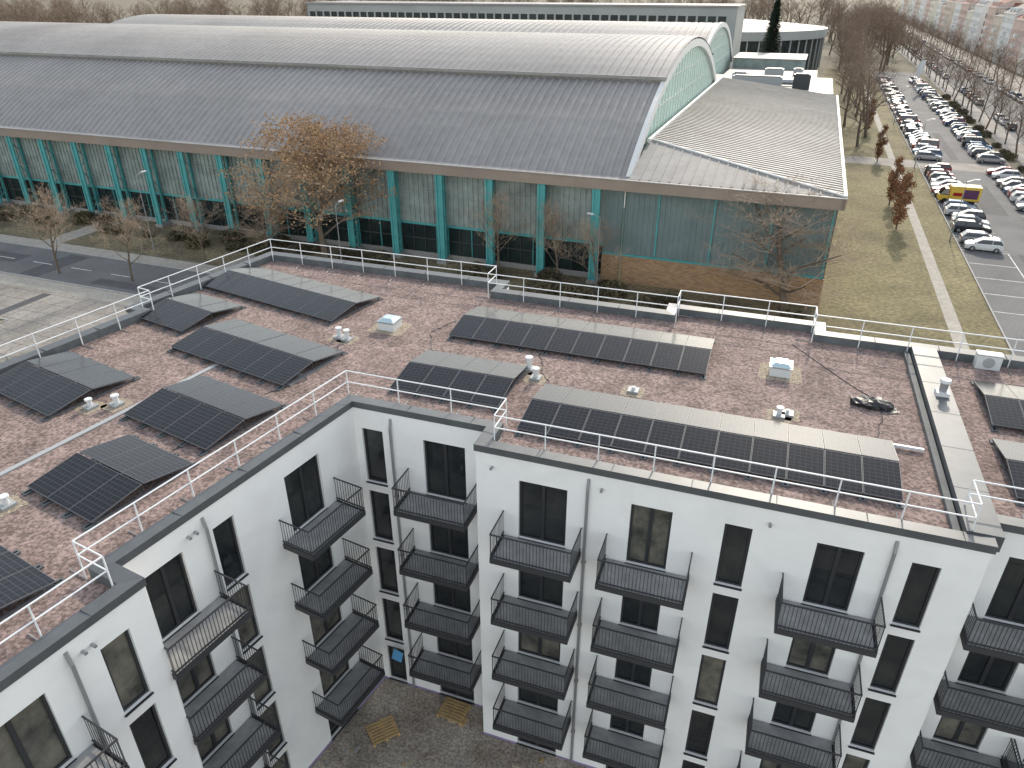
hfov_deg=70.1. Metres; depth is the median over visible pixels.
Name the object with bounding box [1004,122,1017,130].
parked car
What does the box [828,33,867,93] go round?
bare tree
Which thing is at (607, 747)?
balcony
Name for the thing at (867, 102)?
bare tree
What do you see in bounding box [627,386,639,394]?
roof vent
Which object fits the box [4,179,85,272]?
bare tree
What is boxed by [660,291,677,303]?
shrub
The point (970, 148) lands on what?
parked car
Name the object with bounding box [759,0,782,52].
spruce tree
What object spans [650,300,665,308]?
shrub
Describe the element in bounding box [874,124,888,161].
columnar hornbeam tree
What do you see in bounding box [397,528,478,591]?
balcony
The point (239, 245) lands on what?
shrub
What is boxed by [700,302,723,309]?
shrub
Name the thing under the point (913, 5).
apartment house
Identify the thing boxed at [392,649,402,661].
plastic film
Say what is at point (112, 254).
pavement
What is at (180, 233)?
shrub
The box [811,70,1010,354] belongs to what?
grass lawn
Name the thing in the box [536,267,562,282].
shrub
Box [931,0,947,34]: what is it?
apartment house
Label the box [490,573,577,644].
balcony
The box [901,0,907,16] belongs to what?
apartment house
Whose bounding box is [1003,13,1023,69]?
apartment house
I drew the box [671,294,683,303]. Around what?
shrub
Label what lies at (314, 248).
shrub
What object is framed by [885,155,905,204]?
columnar hornbeam tree
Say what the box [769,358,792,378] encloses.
roof skylight
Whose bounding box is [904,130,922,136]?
parked car
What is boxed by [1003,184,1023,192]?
parked car
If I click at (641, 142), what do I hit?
ice sports hall
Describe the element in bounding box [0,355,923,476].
roof profiles
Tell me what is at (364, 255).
shrub
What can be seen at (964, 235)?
parked car
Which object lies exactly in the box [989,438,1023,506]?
solar panel array
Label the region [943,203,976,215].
parked car
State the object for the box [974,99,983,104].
parked car
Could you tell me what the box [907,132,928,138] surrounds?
parked car
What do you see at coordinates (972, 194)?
box truck
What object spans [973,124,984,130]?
shrub
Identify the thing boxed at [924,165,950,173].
parked car
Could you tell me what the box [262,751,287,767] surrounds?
balcony
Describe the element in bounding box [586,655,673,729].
balcony
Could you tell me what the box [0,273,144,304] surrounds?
pavement
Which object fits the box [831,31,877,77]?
bare tree
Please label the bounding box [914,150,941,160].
parked car
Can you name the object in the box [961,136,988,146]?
parked car
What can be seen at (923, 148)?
parked car
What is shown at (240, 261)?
footpath
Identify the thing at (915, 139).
parked car
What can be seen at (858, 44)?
bare tree
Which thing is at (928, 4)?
apartment house
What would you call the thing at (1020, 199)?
parked car
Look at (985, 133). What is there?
shrub
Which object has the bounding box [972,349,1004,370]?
air conditioning unit
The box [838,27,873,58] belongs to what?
bare tree
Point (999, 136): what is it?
pavement
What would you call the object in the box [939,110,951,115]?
parked car
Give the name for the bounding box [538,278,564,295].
shrub
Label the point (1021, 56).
apartment house
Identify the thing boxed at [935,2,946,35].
apartment house
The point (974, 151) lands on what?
parked car
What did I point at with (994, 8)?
apartment house
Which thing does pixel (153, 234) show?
shrub
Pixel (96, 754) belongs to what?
balcony
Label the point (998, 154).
parked car
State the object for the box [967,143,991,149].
parked car
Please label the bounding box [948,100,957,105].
shrub
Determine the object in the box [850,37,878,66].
bare tree
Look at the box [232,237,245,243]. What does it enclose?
shrub
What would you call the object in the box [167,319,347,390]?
solar panel array
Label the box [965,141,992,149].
parked car
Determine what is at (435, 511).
balcony
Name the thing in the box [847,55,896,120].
bare tree
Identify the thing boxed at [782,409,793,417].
roof vent
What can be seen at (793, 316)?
shrub
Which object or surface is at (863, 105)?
bare tree
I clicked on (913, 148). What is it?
road markings
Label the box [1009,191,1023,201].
parked car
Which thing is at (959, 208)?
street lamp
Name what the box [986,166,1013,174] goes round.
parked car
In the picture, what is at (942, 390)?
roof exhaust
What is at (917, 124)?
parked car
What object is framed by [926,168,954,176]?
parked car
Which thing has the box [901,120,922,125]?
parked car
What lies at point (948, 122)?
parked car
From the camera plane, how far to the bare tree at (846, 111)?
164.68 m
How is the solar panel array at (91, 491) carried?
on the roof
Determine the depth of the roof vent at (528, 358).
29.86 m
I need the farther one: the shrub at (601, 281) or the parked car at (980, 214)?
the parked car at (980, 214)
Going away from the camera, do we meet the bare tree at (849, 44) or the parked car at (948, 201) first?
the parked car at (948, 201)
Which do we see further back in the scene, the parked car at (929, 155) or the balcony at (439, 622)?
the parked car at (929, 155)
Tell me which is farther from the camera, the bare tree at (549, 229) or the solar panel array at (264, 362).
the bare tree at (549, 229)
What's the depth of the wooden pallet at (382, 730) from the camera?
31.64 m
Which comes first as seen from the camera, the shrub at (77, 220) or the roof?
the roof
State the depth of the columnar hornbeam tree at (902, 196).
95.49 m
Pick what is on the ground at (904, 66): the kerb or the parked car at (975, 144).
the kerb
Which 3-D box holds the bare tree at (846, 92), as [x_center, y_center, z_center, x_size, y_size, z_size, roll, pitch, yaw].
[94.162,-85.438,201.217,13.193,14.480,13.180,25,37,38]
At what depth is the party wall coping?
24.27 m
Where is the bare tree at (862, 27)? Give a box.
[841,21,871,41]
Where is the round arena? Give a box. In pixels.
[739,19,827,69]
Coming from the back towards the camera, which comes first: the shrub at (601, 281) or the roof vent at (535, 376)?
the shrub at (601, 281)
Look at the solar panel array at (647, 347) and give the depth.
31.93 m
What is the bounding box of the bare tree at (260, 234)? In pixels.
[221,181,295,249]
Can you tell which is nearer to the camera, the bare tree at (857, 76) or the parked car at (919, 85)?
the bare tree at (857, 76)
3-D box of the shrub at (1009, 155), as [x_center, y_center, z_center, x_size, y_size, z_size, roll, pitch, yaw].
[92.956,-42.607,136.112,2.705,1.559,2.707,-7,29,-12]
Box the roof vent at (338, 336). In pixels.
[333,326,344,339]
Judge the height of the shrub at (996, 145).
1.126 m
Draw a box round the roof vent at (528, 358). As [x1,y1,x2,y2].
[525,355,533,371]
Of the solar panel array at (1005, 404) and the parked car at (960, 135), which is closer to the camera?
the solar panel array at (1005, 404)
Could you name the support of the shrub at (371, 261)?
on the soil strip
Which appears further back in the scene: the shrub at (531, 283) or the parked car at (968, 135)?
the parked car at (968, 135)
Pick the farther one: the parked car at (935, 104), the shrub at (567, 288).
the parked car at (935, 104)
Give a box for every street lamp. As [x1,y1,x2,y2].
[136,170,154,249]
[335,199,343,259]
[587,212,600,291]
[914,119,935,167]
[949,179,980,241]
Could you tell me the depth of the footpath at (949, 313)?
82.41 m
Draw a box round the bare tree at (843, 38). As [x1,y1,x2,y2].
[828,15,864,68]
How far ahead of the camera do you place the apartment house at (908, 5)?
664.82 m
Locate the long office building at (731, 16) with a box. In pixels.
[304,1,746,68]
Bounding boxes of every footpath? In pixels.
[44,221,119,242]
[222,243,292,267]
[844,155,999,172]
[865,89,969,349]
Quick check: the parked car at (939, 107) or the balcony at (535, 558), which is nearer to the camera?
the balcony at (535, 558)
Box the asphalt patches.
[0,133,1023,314]
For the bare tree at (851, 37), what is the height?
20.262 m
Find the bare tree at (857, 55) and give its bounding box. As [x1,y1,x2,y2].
[835,46,891,116]
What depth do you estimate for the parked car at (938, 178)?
117.78 m
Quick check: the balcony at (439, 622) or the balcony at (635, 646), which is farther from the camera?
the balcony at (439, 622)
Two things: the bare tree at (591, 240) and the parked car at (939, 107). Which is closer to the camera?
the bare tree at (591, 240)
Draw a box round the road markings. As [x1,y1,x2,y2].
[1,58,1023,314]
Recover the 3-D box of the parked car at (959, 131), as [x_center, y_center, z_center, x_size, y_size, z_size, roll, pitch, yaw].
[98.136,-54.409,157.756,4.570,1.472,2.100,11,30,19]
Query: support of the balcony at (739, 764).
attached to the walls
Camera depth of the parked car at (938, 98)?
201.38 m
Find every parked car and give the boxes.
[893,107,905,112]
[894,110,906,115]
[898,115,920,122]
[899,122,922,127]
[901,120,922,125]
[902,124,923,129]
[902,126,923,131]
[904,128,919,133]
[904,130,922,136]
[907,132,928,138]
[908,134,931,139]
[909,137,929,142]
[911,138,938,147]
[912,146,938,152]
[914,143,931,147]
[914,148,942,155]
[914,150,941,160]
[915,83,929,88]
[921,91,939,98]
[924,163,951,171]
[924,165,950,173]
[926,97,943,101]
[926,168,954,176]
[928,99,939,104]
[928,172,957,180]
[930,176,961,183]
[930,179,959,187]
[931,103,943,107]
[931,105,950,110]
[931,183,949,191]
[935,108,954,113]
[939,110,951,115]
[939,112,957,117]
[942,114,963,119]
[942,117,965,122]
[943,199,976,208]
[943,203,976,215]
[944,119,966,125]
[950,122,967,127]
[950,124,974,130]
[950,209,986,219]
[950,214,990,226]
[951,218,991,233]
[952,126,973,131]
[953,128,973,134]
[955,130,980,136]
[957,132,972,139]
[959,230,1002,241]
[961,134,976,140]
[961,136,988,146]
[963,236,1004,253]
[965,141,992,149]
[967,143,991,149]
[967,145,993,152]
[970,148,990,156]
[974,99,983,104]
[975,151,1001,157]
[976,153,1005,164]
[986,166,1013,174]
[991,169,1021,179]
[995,176,1023,184]
[998,117,1008,124]
[1000,180,1023,188]
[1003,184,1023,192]
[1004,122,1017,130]
[1006,187,1023,196]
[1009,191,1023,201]
[1012,92,1022,100]
[1015,195,1023,203]
[1015,203,1023,211]
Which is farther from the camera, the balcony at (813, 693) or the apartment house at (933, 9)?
the apartment house at (933, 9)
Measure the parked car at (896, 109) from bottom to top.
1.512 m
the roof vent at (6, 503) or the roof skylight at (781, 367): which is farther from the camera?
the roof skylight at (781, 367)
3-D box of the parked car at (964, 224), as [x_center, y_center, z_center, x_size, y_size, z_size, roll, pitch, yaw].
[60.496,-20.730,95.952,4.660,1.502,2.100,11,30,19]
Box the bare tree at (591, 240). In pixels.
[561,218,629,284]
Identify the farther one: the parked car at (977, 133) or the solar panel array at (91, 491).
the parked car at (977, 133)
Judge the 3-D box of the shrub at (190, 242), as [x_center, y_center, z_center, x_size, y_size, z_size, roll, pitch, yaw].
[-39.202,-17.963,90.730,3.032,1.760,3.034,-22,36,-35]
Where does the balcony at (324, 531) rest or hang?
attached to the walls
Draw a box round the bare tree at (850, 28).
[833,19,863,50]
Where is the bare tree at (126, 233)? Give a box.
[82,195,165,281]
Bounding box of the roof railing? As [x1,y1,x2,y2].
[0,239,1023,644]
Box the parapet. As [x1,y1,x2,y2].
[0,251,1023,692]
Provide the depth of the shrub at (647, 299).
72.65 m
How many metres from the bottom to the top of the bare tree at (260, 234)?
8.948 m
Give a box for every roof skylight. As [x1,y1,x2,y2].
[376,314,401,331]
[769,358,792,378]
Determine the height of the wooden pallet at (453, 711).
0.145 m
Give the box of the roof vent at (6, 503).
[0,493,17,511]
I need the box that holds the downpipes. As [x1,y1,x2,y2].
[63,419,898,766]
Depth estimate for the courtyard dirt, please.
31.30 m
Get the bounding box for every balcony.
[68,715,129,767]
[163,570,252,680]
[184,636,267,746]
[203,697,280,767]
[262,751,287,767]
[279,477,365,560]
[291,538,372,621]
[302,594,378,676]
[312,645,384,726]
[391,468,476,531]
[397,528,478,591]
[403,582,479,645]
[408,632,481,694]
[489,510,581,582]
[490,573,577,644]
[491,630,574,700]
[492,683,571,750]
[582,709,665,767]
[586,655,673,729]
[590,597,682,673]
[595,533,692,610]
[737,751,741,767]
[745,698,841,767]
[758,639,862,722]
[774,572,885,657]
[910,730,1019,767]
[933,670,1023,736]
[960,603,1023,663]
[1004,739,1023,767]
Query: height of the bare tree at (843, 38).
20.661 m
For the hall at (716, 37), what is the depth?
175.12 m
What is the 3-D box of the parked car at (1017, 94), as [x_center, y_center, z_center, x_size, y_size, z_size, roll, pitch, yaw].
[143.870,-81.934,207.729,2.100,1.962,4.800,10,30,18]
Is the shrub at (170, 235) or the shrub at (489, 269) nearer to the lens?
the shrub at (489, 269)
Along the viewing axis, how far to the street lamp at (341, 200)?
78.70 m
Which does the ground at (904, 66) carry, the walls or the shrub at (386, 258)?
the walls
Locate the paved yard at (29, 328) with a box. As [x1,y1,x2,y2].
[0,273,145,362]
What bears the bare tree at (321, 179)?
on the soil strip
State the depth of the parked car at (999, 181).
117.62 m
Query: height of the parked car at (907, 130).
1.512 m
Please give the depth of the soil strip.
88.59 m
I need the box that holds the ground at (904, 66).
[0,0,1023,266]
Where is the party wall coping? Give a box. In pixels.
[903,346,1004,551]
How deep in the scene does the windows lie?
24.50 m
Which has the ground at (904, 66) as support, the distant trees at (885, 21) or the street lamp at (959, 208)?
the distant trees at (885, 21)
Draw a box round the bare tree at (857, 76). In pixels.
[840,62,878,107]
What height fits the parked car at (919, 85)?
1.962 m
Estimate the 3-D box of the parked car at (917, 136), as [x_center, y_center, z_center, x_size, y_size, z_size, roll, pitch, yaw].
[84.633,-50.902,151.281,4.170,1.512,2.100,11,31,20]
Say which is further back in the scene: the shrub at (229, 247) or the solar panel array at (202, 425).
the shrub at (229, 247)
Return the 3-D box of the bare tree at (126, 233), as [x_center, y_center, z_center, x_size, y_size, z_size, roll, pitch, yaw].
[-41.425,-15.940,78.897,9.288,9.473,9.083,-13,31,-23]
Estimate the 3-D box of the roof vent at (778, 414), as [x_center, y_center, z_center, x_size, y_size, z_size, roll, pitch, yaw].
[9.800,1.015,26.727,0.535,0.390,0.535,0,29,0]
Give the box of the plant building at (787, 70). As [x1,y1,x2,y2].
[716,52,832,94]
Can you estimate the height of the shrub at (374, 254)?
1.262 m
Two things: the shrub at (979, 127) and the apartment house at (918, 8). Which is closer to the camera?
the shrub at (979, 127)
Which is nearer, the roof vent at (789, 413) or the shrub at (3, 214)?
the roof vent at (789, 413)
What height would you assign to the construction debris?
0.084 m
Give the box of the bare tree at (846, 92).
[824,48,867,101]
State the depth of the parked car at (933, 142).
143.68 m
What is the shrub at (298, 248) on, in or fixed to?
on the soil strip
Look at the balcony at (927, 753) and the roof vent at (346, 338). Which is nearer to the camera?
the balcony at (927, 753)
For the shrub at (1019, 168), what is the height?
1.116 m
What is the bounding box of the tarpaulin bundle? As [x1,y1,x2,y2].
[850,395,899,413]
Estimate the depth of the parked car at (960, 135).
153.21 m
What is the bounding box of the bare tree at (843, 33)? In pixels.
[833,23,858,54]
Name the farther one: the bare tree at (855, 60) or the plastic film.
the bare tree at (855, 60)
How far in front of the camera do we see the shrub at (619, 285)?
75.87 m
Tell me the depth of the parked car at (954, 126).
162.02 m
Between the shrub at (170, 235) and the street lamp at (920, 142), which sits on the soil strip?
the shrub at (170, 235)
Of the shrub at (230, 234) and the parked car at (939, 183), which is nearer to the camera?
the shrub at (230, 234)
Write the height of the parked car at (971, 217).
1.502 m
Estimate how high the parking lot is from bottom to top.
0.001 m
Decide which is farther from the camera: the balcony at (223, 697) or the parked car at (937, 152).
the parked car at (937, 152)
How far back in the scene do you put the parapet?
24.00 m
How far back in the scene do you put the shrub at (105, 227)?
95.91 m
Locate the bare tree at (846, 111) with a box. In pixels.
[829,60,873,126]
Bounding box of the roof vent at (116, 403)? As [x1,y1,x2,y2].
[108,393,125,408]
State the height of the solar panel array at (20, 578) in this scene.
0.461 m
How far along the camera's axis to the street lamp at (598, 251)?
75.24 m
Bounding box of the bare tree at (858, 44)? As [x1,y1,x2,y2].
[835,18,879,87]
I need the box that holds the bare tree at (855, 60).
[827,39,880,98]
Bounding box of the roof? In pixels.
[0,261,1023,665]
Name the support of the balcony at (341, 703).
attached to the walls
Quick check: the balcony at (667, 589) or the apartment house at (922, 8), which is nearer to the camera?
the balcony at (667, 589)
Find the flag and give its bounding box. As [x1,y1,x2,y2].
[915,60,925,89]
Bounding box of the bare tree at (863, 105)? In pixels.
[842,69,893,146]
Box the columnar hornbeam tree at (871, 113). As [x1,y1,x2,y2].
[863,98,876,129]
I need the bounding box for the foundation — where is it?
[308,676,595,767]
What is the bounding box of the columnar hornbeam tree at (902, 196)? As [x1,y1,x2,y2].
[890,170,916,228]
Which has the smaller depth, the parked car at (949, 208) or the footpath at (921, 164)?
the parked car at (949, 208)
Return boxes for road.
[0,242,209,296]
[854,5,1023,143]
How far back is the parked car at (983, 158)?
133.04 m
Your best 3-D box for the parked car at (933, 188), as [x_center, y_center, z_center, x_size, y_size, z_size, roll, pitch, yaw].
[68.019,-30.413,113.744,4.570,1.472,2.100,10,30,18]
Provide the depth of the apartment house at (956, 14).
420.56 m
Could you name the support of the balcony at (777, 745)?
attached to the walls
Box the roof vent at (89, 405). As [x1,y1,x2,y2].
[81,397,98,410]
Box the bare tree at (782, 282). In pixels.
[681,169,884,310]
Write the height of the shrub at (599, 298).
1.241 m
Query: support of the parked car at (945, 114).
on the parking lot
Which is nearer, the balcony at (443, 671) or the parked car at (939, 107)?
the balcony at (443, 671)
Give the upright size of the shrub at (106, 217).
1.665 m
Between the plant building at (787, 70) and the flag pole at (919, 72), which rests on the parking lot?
the flag pole at (919, 72)
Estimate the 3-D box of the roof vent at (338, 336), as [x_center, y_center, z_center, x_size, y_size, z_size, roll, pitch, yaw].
[-7.750,-2.303,32.686,0.535,0.510,0.535,0,29,0]
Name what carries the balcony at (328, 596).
attached to the walls
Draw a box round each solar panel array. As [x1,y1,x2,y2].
[0,351,140,421]
[0,539,66,619]
[21,434,198,530]
[119,375,288,456]
[140,292,246,335]
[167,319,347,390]
[200,266,382,325]
[387,350,526,412]
[447,306,714,379]
[514,384,903,508]
[970,380,1023,434]
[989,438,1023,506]
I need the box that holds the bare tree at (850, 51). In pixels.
[839,41,876,79]
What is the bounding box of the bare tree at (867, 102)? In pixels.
[838,49,924,137]
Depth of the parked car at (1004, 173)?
121.75 m
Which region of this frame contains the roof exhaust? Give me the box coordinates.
[934,377,951,397]
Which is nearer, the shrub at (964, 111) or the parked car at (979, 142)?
the parked car at (979, 142)
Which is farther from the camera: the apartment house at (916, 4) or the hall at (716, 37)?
the apartment house at (916, 4)
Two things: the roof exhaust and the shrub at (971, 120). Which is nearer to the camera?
the roof exhaust
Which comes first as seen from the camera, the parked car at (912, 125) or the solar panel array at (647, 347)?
the solar panel array at (647, 347)
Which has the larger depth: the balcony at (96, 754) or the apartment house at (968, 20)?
the apartment house at (968, 20)
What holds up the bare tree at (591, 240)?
on the soil strip
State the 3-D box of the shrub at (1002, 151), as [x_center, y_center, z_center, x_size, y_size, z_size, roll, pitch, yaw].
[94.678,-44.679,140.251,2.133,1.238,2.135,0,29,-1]
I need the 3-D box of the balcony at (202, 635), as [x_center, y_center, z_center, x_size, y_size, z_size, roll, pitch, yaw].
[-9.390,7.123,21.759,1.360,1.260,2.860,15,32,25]
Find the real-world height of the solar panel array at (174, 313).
0.461 m
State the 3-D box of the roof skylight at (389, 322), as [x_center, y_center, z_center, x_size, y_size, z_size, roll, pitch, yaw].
[-5.640,-2.851,33.640,1.122,0.560,1.122,0,29,0]
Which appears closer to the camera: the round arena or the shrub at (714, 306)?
the shrub at (714, 306)
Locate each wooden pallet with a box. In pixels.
[366,715,399,746]
[436,696,470,725]
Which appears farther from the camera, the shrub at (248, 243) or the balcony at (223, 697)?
the shrub at (248, 243)
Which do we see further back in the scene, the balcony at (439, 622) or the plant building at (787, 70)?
the plant building at (787, 70)
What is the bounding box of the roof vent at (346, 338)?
[341,328,353,341]
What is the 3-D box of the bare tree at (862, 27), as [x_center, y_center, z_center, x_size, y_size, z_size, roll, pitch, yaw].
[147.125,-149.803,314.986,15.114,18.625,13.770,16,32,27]
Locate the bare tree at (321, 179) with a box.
[205,109,409,257]
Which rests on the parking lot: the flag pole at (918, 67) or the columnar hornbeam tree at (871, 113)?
the flag pole at (918, 67)
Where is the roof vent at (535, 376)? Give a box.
[529,366,541,381]
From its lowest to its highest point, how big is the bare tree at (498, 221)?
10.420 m
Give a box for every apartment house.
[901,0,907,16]
[904,0,911,21]
[908,0,915,22]
[911,0,918,22]
[915,0,920,23]
[917,0,926,26]
[921,0,932,28]
[926,0,940,31]
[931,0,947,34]
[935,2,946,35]
[940,0,958,37]
[947,0,966,41]
[952,0,979,43]
[959,6,975,47]
[964,0,1000,51]
[976,0,1023,56]
[983,3,1023,58]
[992,4,1023,62]
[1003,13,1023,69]
[1016,42,1023,74]
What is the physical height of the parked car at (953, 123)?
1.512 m
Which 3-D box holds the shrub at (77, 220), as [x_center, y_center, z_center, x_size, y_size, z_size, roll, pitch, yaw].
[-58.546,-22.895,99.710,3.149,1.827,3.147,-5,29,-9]
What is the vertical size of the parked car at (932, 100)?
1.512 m
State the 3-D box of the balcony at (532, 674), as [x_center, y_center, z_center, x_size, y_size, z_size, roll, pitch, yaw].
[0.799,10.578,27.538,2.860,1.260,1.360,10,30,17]
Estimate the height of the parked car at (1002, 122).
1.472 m
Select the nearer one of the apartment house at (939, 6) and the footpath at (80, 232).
the footpath at (80, 232)
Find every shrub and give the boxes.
[0,211,16,220]
[19,204,39,215]
[33,214,49,223]
[42,219,56,227]
[71,210,95,224]
[92,212,114,224]
[96,223,111,233]
[106,225,123,234]
[142,230,154,237]
[165,231,181,241]
[172,226,194,239]
[183,233,209,248]
[217,228,243,244]
[225,243,237,250]
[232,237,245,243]
[232,241,244,251]
[244,237,269,252]
[254,245,274,256]
[270,244,283,251]
[271,233,291,246]
[292,244,311,254]
[304,242,320,251]
[337,246,360,260]
[353,251,366,259]
[358,259,377,263]
[371,249,389,258]
[374,255,390,264]
[393,260,415,268]
[458,264,479,275]
[462,262,486,277]
[482,266,504,279]
[525,277,542,291]
[529,281,552,294]
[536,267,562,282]
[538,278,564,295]
[561,283,590,298]
[565,290,584,298]
[588,291,608,301]
[597,279,616,290]
[599,279,627,299]
[629,295,654,307]
[645,292,663,302]
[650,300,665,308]
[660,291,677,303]
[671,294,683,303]
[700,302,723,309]
[778,308,806,319]
[941,93,950,98]
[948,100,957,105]
[951,103,961,108]
[956,108,968,114]
[966,118,975,123]
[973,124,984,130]
[980,130,992,137]
[991,142,1001,147]
[998,148,1010,154]
[1002,152,1018,160]
[1016,165,1023,171]
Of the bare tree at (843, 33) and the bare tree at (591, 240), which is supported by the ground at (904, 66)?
the bare tree at (843, 33)
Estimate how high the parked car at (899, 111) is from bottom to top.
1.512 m
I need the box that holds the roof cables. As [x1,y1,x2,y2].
[170,321,882,451]
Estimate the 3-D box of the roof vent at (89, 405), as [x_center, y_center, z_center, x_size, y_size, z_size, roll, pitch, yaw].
[-15.800,0.718,27.271,0.576,0.390,0.576,0,29,0]
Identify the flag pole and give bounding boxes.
[911,62,920,92]
[913,61,922,91]
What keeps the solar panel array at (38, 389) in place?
on the roof
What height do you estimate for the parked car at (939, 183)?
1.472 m
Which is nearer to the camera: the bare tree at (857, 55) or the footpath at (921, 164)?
the footpath at (921, 164)
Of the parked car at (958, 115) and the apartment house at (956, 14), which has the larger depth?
the apartment house at (956, 14)
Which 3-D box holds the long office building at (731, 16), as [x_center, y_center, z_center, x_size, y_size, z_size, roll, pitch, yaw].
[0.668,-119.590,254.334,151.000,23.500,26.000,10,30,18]
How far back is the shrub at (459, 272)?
80.89 m
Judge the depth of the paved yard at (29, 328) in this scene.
71.68 m
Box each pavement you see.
[0,234,226,272]
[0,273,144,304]
[849,5,1023,165]
[872,7,1023,95]
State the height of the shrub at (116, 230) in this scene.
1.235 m
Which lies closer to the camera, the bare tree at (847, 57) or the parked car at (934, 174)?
the parked car at (934, 174)
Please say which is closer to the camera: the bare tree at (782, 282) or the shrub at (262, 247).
the bare tree at (782, 282)
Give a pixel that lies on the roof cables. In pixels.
(549, 381)
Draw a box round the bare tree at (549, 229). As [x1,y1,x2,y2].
[521,197,595,278]
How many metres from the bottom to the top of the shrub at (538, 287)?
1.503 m
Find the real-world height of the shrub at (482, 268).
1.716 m
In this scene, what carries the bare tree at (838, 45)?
on the ground at (904, 66)
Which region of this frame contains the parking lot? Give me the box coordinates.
[872,72,1023,356]
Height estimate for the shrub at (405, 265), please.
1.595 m
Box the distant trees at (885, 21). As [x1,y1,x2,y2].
[0,0,1023,153]
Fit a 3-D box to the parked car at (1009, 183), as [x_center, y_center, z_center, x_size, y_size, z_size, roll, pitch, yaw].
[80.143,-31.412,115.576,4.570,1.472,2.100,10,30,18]
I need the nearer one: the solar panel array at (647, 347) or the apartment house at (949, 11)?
the solar panel array at (647, 347)
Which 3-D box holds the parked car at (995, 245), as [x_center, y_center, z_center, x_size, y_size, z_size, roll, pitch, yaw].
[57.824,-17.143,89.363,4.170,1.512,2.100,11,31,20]
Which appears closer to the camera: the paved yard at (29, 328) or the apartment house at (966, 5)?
the paved yard at (29, 328)
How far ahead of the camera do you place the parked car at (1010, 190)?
111.30 m
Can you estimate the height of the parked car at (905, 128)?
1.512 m
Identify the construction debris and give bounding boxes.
[325,697,554,767]
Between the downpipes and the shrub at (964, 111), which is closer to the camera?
the downpipes
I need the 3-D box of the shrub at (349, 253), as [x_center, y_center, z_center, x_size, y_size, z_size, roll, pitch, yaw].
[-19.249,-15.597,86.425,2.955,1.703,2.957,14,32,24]
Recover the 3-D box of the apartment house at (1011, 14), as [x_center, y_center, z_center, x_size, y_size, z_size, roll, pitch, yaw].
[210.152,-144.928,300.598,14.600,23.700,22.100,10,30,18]
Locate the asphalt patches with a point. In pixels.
(988, 202)
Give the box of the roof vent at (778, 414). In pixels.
[772,405,784,419]
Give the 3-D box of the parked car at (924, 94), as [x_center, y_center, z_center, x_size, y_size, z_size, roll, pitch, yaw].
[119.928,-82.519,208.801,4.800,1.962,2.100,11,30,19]
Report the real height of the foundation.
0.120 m
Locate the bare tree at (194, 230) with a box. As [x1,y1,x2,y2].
[161,193,222,261]
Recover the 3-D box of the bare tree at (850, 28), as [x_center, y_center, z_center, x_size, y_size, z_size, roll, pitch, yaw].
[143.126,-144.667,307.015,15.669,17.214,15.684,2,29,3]
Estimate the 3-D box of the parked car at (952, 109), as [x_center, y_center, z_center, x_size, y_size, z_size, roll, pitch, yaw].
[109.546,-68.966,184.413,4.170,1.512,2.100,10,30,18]
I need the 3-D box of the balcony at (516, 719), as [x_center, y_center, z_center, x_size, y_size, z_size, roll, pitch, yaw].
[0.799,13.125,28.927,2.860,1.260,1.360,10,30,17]
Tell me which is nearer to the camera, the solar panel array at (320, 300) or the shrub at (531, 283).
the solar panel array at (320, 300)
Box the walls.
[0,287,1023,767]
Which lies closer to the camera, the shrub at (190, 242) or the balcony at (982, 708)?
the balcony at (982, 708)
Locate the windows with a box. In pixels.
[0,428,1023,767]
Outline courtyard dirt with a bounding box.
[310,678,588,767]
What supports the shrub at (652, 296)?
on the soil strip
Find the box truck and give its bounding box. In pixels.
[937,183,982,204]
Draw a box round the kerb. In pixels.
[0,46,1023,354]
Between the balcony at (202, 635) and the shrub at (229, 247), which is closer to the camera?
the balcony at (202, 635)
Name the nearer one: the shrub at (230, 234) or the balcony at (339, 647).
the balcony at (339, 647)
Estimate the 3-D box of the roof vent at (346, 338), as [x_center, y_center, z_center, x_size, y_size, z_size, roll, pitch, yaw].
[-7.350,-2.183,32.467,0.535,0.510,0.535,0,29,0]
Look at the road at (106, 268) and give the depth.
83.28 m
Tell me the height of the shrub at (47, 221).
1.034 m
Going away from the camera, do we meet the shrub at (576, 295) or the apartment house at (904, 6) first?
the shrub at (576, 295)
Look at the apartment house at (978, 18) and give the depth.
359.22 m
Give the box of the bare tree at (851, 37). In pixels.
[832,18,871,56]
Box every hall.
[0,21,847,307]
[110,14,732,73]
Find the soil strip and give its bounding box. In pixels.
[0,204,811,320]
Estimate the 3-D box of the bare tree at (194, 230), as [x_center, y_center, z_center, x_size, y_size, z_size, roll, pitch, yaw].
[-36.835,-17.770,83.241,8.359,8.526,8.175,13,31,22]
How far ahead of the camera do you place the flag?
222.52 m
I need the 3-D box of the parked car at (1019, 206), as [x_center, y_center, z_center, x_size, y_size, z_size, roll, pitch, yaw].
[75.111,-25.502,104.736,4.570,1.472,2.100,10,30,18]
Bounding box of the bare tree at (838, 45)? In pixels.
[830,28,845,66]
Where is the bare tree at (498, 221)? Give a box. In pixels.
[464,181,532,268]

